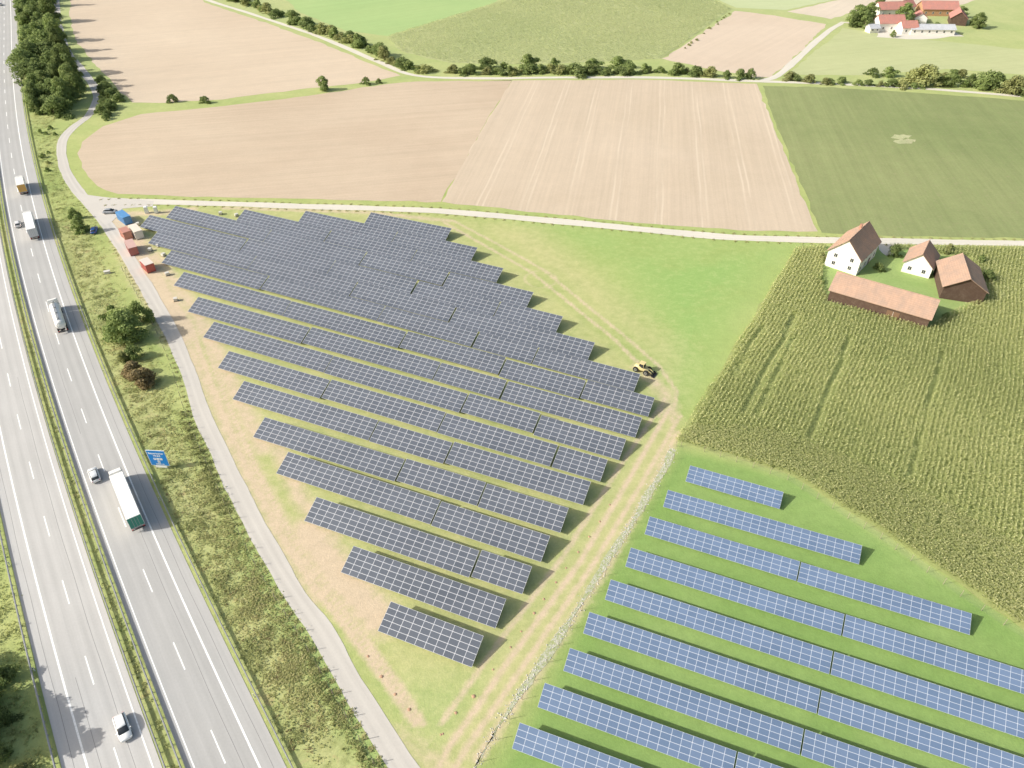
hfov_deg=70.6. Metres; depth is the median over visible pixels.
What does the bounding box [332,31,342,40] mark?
shrub
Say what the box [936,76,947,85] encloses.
broadleaf tree
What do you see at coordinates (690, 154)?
drilled field
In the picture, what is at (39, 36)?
broadleaf tree
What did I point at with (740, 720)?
solar panel table
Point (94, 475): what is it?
passenger car
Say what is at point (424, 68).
shrub
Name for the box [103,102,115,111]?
shrub
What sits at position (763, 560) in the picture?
solar panel table
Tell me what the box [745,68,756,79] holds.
shrub
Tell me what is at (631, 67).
broadleaf tree
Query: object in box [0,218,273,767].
road seam
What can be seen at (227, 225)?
solar panel table
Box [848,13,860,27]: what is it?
broadleaf tree
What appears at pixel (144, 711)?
guard rail
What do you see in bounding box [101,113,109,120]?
shrub
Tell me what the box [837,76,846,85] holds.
shrub
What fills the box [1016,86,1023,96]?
broadleaf tree
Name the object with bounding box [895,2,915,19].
broadleaf tree
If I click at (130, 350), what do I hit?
shrub
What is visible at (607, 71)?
shrub
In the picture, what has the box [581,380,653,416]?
solar panel table
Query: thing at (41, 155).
shrub
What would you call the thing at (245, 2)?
broadleaf tree
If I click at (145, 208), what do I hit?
portable toilet
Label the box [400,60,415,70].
shrub
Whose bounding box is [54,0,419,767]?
path
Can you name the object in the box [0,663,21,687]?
broadleaf tree
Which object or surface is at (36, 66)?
broadleaf tree
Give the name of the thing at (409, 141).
harrowed field
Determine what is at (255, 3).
broadleaf tree
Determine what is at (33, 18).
broadleaf tree
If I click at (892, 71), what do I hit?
broadleaf tree
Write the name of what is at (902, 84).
shrub
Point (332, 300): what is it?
solar panel table
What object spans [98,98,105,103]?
shrub
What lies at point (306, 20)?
shrub
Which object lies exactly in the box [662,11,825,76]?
fallow field
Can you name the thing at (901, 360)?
maize crop
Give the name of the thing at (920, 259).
house
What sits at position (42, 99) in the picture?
broadleaf tree
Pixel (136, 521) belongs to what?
rear door
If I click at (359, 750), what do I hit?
verge hedge
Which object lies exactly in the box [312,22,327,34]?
shrub
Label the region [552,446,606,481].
solar panel table
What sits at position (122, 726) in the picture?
passenger car
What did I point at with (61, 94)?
broadleaf tree
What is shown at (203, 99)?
shrub
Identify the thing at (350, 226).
solar panel table
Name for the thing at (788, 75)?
broadleaf tree
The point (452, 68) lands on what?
broadleaf tree
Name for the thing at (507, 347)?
solar panel table
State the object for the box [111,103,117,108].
shrub
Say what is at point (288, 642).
verge weeds
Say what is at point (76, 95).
broadleaf tree
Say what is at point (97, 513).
road marking
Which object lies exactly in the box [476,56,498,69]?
broadleaf tree
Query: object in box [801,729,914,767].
solar panel table
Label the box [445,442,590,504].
solar panel table
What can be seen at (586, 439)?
solar panel table
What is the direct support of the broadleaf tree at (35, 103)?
on the ground at (676, 312)
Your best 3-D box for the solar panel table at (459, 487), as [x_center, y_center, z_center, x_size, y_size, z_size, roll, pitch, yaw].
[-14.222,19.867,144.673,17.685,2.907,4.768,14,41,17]
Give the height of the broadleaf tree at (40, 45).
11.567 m
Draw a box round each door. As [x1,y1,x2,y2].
[17,184,27,192]
[27,228,38,237]
[127,515,144,529]
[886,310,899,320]
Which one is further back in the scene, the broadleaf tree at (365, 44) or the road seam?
the broadleaf tree at (365, 44)
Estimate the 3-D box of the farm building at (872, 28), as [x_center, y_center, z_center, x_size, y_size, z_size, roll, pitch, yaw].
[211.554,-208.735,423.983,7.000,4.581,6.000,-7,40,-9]
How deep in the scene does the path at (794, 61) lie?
388.29 m
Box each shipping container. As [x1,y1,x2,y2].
[115,210,132,224]
[118,226,132,239]
[124,239,138,255]
[139,257,155,272]
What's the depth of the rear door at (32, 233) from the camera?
224.59 m
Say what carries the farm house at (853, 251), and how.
on the ground at (676, 312)
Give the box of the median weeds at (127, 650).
[1,212,177,767]
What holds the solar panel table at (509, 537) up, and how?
on the ground at (676, 312)
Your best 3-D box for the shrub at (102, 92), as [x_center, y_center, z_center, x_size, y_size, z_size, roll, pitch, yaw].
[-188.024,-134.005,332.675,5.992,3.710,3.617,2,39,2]
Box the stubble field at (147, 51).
[69,0,399,102]
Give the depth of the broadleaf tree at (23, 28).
409.77 m
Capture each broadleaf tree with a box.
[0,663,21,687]
[0,677,7,700]
[0,706,24,726]
[0,742,13,764]
[5,47,38,66]
[9,60,50,83]
[9,761,27,767]
[13,5,22,18]
[14,13,28,25]
[14,39,39,58]
[16,24,32,34]
[17,0,26,7]
[17,31,27,42]
[18,9,34,23]
[18,60,50,86]
[20,58,31,65]
[20,73,41,92]
[23,4,37,9]
[23,84,40,105]
[24,81,46,108]
[25,22,41,41]
[26,29,70,49]
[27,95,42,114]
[28,5,40,16]
[29,16,37,22]
[30,57,39,61]
[31,11,43,19]
[33,70,53,83]
[34,38,51,54]
[34,70,51,82]
[35,81,43,89]
[36,18,43,26]
[38,0,62,19]
[38,45,51,57]
[38,94,54,114]
[40,93,75,120]
[41,12,67,37]
[41,78,54,95]
[42,50,51,63]
[43,26,71,56]
[46,20,67,45]
[48,46,65,77]
[50,76,76,105]
[52,42,77,70]
[52,91,71,106]
[56,80,80,101]
[58,64,86,94]
[60,53,86,86]
[70,214,89,234]
[98,305,115,321]
[101,307,149,345]
[128,300,156,322]
[240,0,252,6]
[250,0,262,7]
[259,2,273,14]
[285,10,299,20]
[286,10,300,24]
[315,75,328,90]
[323,25,332,36]
[328,26,339,37]
[343,30,354,43]
[350,33,365,47]
[360,37,368,47]
[371,42,389,54]
[374,45,389,61]
[385,56,395,64]
[393,56,411,68]
[444,64,457,73]
[465,63,479,75]
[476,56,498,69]
[479,66,492,74]
[500,62,508,68]
[506,65,515,74]
[519,53,540,66]
[534,64,547,74]
[545,63,555,73]
[550,57,560,65]
[580,60,594,75]
[589,58,604,66]
[607,56,632,69]
[621,62,641,74]
[639,63,651,73]
[653,66,666,72]
[667,62,686,75]
[697,66,718,76]
[782,71,795,80]
[799,74,816,82]
[819,78,832,85]
[845,4,867,24]
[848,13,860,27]
[851,79,863,85]
[856,10,873,28]
[863,79,875,85]
[866,2,880,18]
[880,66,900,77]
[884,78,899,86]
[890,30,896,36]
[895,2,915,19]
[895,64,942,86]
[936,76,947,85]
[942,69,961,86]
[957,69,968,77]
[959,79,968,87]
[961,6,968,13]
[964,73,977,87]
[969,14,978,25]
[971,69,1011,93]
[972,12,987,27]
[975,77,989,89]
[991,75,1023,94]
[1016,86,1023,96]
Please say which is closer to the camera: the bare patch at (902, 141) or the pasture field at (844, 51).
the bare patch at (902, 141)
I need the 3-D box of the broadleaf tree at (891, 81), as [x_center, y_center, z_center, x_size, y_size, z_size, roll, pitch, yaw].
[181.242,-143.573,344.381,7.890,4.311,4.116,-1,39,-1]
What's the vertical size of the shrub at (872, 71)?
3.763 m
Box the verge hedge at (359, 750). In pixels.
[169,409,382,767]
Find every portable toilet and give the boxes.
[143,206,148,213]
[153,206,157,213]
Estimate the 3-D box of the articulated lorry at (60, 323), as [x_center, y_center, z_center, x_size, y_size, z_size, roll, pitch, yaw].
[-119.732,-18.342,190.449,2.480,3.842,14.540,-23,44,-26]
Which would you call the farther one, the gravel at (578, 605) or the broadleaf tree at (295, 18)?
the broadleaf tree at (295, 18)
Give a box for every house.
[824,221,881,275]
[901,239,940,278]
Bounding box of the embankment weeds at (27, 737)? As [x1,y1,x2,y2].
[0,545,50,767]
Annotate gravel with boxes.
[474,446,674,767]
[879,244,892,255]
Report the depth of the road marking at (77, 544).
131.54 m
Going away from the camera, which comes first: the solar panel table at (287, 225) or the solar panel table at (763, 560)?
the solar panel table at (763, 560)
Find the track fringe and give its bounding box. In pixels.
[53,107,1023,767]
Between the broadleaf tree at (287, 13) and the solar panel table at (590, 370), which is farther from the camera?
the broadleaf tree at (287, 13)
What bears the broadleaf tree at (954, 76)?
on the ground at (676, 312)
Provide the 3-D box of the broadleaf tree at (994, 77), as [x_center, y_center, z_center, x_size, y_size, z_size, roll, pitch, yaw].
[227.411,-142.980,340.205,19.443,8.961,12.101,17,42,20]
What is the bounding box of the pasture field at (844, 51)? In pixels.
[792,28,1023,74]
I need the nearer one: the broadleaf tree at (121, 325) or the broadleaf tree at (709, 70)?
the broadleaf tree at (121, 325)
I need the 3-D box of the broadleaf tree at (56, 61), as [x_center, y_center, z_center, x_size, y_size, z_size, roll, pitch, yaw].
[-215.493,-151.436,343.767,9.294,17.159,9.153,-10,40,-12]
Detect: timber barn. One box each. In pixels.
[827,271,939,329]
[933,253,988,303]
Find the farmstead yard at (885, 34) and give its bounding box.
[877,31,961,38]
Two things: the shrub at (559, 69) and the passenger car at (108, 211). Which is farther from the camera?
the shrub at (559, 69)
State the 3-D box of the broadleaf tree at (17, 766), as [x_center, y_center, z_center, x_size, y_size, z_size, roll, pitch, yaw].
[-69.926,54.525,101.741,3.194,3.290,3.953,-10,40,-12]
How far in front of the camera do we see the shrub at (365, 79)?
346.36 m
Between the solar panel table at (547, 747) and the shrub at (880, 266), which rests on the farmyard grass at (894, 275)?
the shrub at (880, 266)
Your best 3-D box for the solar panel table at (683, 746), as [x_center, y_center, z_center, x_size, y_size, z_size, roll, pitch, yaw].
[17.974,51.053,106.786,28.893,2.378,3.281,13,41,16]
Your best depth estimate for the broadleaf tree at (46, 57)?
357.18 m
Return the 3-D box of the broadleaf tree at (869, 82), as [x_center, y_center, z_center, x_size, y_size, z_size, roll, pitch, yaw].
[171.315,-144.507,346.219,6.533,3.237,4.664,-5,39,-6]
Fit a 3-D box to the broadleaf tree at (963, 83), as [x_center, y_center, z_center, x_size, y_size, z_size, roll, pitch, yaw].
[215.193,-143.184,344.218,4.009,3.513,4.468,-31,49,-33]
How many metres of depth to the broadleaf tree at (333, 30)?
413.08 m
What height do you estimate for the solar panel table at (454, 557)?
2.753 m
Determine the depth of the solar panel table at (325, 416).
161.22 m
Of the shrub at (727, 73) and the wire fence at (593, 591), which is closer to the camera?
the wire fence at (593, 591)
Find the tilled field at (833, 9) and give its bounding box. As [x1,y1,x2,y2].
[787,0,972,18]
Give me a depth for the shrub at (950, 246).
218.73 m
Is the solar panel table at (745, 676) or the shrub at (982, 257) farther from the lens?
the shrub at (982, 257)
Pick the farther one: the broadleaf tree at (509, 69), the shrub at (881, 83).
the broadleaf tree at (509, 69)
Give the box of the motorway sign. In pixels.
[145,449,169,468]
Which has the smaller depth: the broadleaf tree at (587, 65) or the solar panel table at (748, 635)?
the solar panel table at (748, 635)
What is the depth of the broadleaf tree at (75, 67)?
334.97 m
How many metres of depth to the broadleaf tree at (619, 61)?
366.12 m
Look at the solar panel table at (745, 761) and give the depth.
102.28 m
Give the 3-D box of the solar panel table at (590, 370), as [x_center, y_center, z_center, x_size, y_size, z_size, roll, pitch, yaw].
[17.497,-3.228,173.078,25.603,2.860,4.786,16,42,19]
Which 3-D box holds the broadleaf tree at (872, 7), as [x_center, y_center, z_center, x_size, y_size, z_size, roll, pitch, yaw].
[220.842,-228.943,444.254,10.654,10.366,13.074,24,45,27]
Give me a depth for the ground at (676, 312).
140.03 m
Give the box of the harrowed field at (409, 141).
[77,80,511,201]
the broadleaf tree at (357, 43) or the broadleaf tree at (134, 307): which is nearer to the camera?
the broadleaf tree at (134, 307)
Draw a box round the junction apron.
[75,192,153,224]
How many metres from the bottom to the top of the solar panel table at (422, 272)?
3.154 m
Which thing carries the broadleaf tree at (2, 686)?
on the ground at (676, 312)
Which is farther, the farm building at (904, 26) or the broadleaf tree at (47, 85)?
the farm building at (904, 26)
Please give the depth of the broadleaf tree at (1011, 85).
334.31 m
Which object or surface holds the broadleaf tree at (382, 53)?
on the ground at (676, 312)
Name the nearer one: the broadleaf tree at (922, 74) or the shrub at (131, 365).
the shrub at (131, 365)
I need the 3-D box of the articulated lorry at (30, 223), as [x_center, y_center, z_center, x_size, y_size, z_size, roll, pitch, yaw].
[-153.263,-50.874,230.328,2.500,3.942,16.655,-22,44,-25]
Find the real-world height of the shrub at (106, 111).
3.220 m
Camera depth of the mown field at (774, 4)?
483.48 m
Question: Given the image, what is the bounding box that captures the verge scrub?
[29,115,337,750]
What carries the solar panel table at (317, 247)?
on the ground at (676, 312)
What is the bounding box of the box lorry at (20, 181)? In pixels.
[15,175,27,194]
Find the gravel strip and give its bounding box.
[473,448,674,767]
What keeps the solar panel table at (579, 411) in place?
on the ground at (676, 312)
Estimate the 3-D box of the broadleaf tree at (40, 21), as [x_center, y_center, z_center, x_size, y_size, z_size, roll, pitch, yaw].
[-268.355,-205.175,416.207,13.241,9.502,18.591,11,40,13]
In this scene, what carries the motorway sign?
on the ground at (676, 312)
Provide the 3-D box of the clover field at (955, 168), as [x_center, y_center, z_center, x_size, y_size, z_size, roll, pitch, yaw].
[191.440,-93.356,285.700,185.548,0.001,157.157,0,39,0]
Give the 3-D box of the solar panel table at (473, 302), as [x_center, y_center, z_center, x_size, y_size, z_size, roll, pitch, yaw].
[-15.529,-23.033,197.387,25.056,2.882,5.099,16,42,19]
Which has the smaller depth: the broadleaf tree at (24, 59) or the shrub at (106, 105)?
the shrub at (106, 105)
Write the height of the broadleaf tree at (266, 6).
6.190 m
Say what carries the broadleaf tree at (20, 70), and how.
on the ground at (676, 312)
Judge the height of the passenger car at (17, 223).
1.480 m
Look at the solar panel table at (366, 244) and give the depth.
220.19 m
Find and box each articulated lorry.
[22,211,39,239]
[47,298,67,332]
[108,467,145,531]
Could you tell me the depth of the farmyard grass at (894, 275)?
207.92 m
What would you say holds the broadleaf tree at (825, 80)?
on the ground at (676, 312)
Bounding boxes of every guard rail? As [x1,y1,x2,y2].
[0,192,181,767]
[0,230,165,767]
[0,530,55,767]
[17,20,292,767]
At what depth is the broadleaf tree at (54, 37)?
371.14 m
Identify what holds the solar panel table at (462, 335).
on the ground at (676, 312)
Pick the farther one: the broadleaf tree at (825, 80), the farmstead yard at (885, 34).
the farmstead yard at (885, 34)
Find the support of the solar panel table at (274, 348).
on the ground at (676, 312)
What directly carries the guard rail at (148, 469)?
on the ground at (676, 312)
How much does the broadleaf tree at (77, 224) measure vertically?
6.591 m
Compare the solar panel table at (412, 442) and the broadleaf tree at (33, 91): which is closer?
the solar panel table at (412, 442)
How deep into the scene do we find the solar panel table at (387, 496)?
143.24 m
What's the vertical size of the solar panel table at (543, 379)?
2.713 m
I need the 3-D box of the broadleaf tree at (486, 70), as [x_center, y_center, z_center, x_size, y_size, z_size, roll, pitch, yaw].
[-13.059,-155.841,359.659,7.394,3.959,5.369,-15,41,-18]
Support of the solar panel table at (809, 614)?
on the ground at (676, 312)
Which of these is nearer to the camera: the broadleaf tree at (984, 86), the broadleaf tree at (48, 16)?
the broadleaf tree at (984, 86)
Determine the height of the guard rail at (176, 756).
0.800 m
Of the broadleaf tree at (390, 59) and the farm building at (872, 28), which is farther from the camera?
the farm building at (872, 28)
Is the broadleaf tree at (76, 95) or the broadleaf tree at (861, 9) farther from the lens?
the broadleaf tree at (861, 9)
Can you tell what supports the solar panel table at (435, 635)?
on the ground at (676, 312)
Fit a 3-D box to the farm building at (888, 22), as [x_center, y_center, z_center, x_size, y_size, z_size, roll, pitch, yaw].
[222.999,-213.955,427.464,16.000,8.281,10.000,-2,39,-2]
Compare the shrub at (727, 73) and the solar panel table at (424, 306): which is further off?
the shrub at (727, 73)
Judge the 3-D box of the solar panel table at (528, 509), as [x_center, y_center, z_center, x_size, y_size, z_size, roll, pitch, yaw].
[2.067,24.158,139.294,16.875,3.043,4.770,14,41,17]
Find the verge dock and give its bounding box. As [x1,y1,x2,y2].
[37,118,334,754]
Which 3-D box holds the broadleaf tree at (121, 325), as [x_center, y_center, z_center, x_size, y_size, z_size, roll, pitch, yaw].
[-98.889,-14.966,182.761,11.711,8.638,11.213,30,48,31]
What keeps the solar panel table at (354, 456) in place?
on the ground at (676, 312)
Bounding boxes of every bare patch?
[891,134,905,138]
[893,138,912,143]
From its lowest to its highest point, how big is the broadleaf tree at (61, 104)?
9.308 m
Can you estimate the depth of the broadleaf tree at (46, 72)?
342.76 m
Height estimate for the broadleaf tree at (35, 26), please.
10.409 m
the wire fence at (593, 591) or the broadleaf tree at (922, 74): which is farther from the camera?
the broadleaf tree at (922, 74)
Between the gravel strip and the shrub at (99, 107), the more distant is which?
the shrub at (99, 107)
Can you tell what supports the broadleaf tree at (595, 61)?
on the ground at (676, 312)
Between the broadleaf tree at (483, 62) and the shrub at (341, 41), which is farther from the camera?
the shrub at (341, 41)
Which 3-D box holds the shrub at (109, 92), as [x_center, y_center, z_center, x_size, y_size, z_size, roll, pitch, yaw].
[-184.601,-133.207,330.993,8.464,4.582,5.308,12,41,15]
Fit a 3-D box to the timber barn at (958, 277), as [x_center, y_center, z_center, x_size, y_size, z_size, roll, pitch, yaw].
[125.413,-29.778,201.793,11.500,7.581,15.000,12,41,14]
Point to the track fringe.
(337, 693)
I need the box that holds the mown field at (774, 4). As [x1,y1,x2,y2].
[720,0,829,9]
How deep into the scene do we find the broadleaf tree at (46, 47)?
369.11 m
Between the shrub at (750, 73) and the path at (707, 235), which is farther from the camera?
the shrub at (750, 73)
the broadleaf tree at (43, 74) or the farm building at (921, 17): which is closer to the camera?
the broadleaf tree at (43, 74)
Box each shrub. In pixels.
[37,153,45,158]
[67,208,82,219]
[93,103,110,114]
[94,74,105,83]
[96,83,102,92]
[98,89,104,96]
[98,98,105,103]
[99,83,116,94]
[101,109,111,116]
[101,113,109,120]
[103,88,113,98]
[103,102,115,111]
[105,98,113,107]
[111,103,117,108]
[112,94,124,102]
[117,351,128,364]
[120,360,141,378]
[121,344,143,362]
[126,367,155,389]
[166,94,178,103]
[198,96,210,103]
[268,9,280,19]
[297,16,314,28]
[306,24,315,32]
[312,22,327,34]
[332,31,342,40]
[338,34,354,43]
[359,76,370,85]
[364,45,371,52]
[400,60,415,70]
[414,64,438,74]
[459,66,469,76]
[491,67,507,75]
[508,66,522,76]
[520,63,538,73]
[550,64,573,75]
[562,62,586,78]
[592,67,604,73]
[601,67,613,75]
[612,66,633,75]
[688,65,703,76]
[723,70,731,79]
[735,68,746,80]
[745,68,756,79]
[792,73,802,81]
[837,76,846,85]
[862,67,879,77]
[873,262,886,271]
[876,80,886,86]
[888,243,903,258]
[896,80,908,90]
[909,82,917,88]
[942,312,950,321]
[943,243,953,254]
[975,254,985,263]
[983,269,996,283]
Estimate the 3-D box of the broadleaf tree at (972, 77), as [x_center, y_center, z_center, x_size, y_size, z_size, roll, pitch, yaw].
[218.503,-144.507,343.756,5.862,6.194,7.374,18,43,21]
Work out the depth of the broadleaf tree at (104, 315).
186.81 m
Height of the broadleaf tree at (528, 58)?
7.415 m
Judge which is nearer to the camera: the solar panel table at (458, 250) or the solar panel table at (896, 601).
the solar panel table at (896, 601)
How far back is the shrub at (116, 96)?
326.76 m
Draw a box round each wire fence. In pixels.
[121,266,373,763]
[495,443,681,739]
[676,442,1007,624]
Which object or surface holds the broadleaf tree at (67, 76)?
on the ground at (676, 312)
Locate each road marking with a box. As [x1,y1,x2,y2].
[0,79,225,767]
[0,155,194,767]
[0,258,153,767]
[0,428,88,767]
[10,2,260,767]
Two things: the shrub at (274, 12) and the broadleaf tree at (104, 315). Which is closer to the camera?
the broadleaf tree at (104, 315)
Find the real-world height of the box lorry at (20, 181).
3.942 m
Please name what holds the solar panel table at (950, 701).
on the ground at (676, 312)
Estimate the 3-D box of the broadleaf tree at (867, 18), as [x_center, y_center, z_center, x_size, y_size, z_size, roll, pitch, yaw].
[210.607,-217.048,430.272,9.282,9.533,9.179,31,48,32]
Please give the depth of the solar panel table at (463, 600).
125.35 m
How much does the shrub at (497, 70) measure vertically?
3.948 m
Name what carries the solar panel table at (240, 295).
on the ground at (676, 312)
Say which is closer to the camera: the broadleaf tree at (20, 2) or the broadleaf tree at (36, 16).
the broadleaf tree at (36, 16)
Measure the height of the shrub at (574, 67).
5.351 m
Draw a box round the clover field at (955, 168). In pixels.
[763,86,1023,237]
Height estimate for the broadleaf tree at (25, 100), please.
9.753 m
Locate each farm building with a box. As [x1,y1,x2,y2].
[865,23,880,32]
[872,1,906,14]
[873,14,905,30]
[896,20,918,33]
[903,0,916,9]
[910,24,956,34]
[914,9,927,23]
[915,0,959,15]
[947,7,968,25]
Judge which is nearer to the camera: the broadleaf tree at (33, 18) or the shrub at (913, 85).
the shrub at (913, 85)
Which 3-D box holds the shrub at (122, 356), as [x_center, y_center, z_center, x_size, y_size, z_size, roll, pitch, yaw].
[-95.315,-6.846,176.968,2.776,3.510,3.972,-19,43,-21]
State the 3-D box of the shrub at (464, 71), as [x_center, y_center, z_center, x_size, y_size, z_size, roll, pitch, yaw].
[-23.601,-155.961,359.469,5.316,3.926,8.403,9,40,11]
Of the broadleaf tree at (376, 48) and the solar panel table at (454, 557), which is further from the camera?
the broadleaf tree at (376, 48)
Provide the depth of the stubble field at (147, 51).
389.88 m
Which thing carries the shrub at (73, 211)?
on the ground at (676, 312)
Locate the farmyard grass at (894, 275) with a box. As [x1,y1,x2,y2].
[818,246,971,328]
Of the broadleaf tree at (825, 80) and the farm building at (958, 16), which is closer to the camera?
the broadleaf tree at (825, 80)
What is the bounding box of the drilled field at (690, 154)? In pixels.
[442,79,816,231]
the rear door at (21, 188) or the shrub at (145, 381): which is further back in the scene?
the rear door at (21, 188)
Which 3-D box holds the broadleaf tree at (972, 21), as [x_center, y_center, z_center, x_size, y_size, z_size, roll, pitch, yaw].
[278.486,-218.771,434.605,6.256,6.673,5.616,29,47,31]
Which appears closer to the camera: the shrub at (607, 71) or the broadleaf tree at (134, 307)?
the broadleaf tree at (134, 307)
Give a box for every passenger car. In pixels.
[13,220,21,227]
[87,466,100,483]
[90,226,97,233]
[102,208,117,213]
[112,712,132,742]
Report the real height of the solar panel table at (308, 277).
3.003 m
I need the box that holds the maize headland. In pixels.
[675,422,1023,625]
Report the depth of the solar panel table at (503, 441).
153.59 m
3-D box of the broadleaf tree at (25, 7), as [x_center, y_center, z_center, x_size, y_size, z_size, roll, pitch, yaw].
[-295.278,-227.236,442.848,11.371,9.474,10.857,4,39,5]
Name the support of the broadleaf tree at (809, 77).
on the ground at (676, 312)
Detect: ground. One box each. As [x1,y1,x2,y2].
[0,0,1023,767]
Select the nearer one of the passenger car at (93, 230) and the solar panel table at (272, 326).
the solar panel table at (272, 326)
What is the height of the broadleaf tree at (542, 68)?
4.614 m
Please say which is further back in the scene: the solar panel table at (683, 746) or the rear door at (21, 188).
the rear door at (21, 188)
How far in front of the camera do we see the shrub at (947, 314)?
191.38 m
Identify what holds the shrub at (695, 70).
on the ground at (676, 312)
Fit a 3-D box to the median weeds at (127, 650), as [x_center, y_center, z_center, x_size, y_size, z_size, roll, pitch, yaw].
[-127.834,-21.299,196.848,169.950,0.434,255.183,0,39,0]
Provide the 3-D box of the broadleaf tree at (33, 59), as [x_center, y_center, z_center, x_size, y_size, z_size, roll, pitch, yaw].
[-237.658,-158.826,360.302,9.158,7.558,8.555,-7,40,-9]
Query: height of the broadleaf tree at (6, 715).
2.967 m
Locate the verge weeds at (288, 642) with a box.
[30,113,357,767]
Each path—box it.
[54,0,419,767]
[139,199,1023,245]
[206,0,1019,96]
[760,22,860,81]
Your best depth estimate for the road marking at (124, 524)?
128.93 m
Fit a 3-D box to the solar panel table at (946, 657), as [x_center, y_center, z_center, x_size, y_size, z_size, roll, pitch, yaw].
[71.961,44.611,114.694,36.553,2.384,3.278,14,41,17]
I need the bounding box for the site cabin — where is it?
[128,223,144,239]
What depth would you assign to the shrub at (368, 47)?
390.32 m
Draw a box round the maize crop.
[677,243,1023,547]
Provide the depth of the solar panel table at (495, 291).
200.44 m
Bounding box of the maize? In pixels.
[389,0,730,62]
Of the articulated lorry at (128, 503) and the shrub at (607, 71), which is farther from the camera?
the shrub at (607, 71)
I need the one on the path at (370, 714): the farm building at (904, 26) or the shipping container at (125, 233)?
the shipping container at (125, 233)
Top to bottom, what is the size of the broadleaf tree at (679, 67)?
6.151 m
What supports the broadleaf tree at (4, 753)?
on the ground at (676, 312)
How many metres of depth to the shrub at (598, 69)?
359.06 m
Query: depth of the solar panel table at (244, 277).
209.07 m
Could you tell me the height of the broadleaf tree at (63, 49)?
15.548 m
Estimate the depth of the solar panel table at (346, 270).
205.29 m
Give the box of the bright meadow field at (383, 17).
[286,0,496,35]
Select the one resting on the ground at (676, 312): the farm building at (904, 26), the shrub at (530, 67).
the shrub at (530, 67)
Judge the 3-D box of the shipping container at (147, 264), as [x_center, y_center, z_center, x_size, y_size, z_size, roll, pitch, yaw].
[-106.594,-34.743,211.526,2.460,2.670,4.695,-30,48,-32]
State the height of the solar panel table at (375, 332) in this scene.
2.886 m
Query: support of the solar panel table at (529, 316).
on the ground at (676, 312)
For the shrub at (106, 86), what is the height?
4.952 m
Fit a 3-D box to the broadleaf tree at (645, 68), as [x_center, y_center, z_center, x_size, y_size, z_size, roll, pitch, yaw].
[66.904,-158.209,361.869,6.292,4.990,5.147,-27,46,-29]
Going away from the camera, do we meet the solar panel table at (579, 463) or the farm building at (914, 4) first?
the solar panel table at (579, 463)
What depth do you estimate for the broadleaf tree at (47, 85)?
320.31 m
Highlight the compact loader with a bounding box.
[633,360,656,377]
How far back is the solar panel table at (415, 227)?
229.86 m
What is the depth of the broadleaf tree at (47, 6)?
436.35 m
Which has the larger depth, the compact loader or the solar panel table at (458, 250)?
the solar panel table at (458, 250)
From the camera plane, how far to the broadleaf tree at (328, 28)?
416.41 m
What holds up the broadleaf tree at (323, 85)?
on the ground at (676, 312)
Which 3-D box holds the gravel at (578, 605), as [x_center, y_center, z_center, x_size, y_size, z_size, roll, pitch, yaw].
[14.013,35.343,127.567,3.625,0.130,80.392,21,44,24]
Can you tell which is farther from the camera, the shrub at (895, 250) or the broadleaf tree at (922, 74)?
the broadleaf tree at (922, 74)
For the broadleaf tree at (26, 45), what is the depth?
367.73 m
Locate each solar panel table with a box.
[140,215,246,250]
[149,230,255,268]
[162,250,267,289]
[166,206,271,241]
[174,272,290,314]
[188,297,309,342]
[204,322,332,371]
[218,351,329,397]
[233,381,377,439]
[237,209,330,240]
[240,239,334,273]
[247,256,357,295]
[253,417,404,480]
[261,275,384,320]
[263,229,365,264]
[277,452,439,523]
[282,301,405,347]
[298,211,397,241]
[302,327,440,378]
[304,497,478,576]
[321,380,445,431]
[324,229,417,260]
[324,356,467,412]
[327,260,416,293]
[341,546,505,627]
[350,281,455,321]
[360,251,448,284]
[365,212,451,239]
[369,421,451,463]
[377,306,477,346]
[378,602,482,666]
[392,231,476,260]
[396,459,485,505]
[400,331,505,374]
[411,249,502,282]
[412,281,499,315]
[431,502,549,561]
[433,363,506,398]
[437,413,557,465]
[443,272,533,306]
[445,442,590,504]
[449,307,594,359]
[461,393,539,432]
[471,550,531,593]
[473,331,537,362]
[478,483,568,532]
[494,301,562,331]
[499,359,585,397]
[501,381,641,436]
[512,723,641,767]
[532,347,639,391]
[533,415,625,459]
[538,683,736,767]
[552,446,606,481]
[563,648,803,754]
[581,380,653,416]
[583,612,819,712]
[605,580,832,673]
[625,548,843,635]
[645,516,799,580]
[663,490,861,563]
[686,465,782,508]
[735,752,782,767]
[797,562,971,634]
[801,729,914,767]
[818,690,1023,767]
[831,652,1023,738]
[842,615,1023,693]
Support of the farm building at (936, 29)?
on the farmstead yard at (885, 34)
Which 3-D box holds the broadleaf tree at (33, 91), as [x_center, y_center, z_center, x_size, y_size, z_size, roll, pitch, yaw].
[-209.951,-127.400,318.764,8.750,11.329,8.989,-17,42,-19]
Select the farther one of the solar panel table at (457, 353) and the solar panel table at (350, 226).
the solar panel table at (350, 226)
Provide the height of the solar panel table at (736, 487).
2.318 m

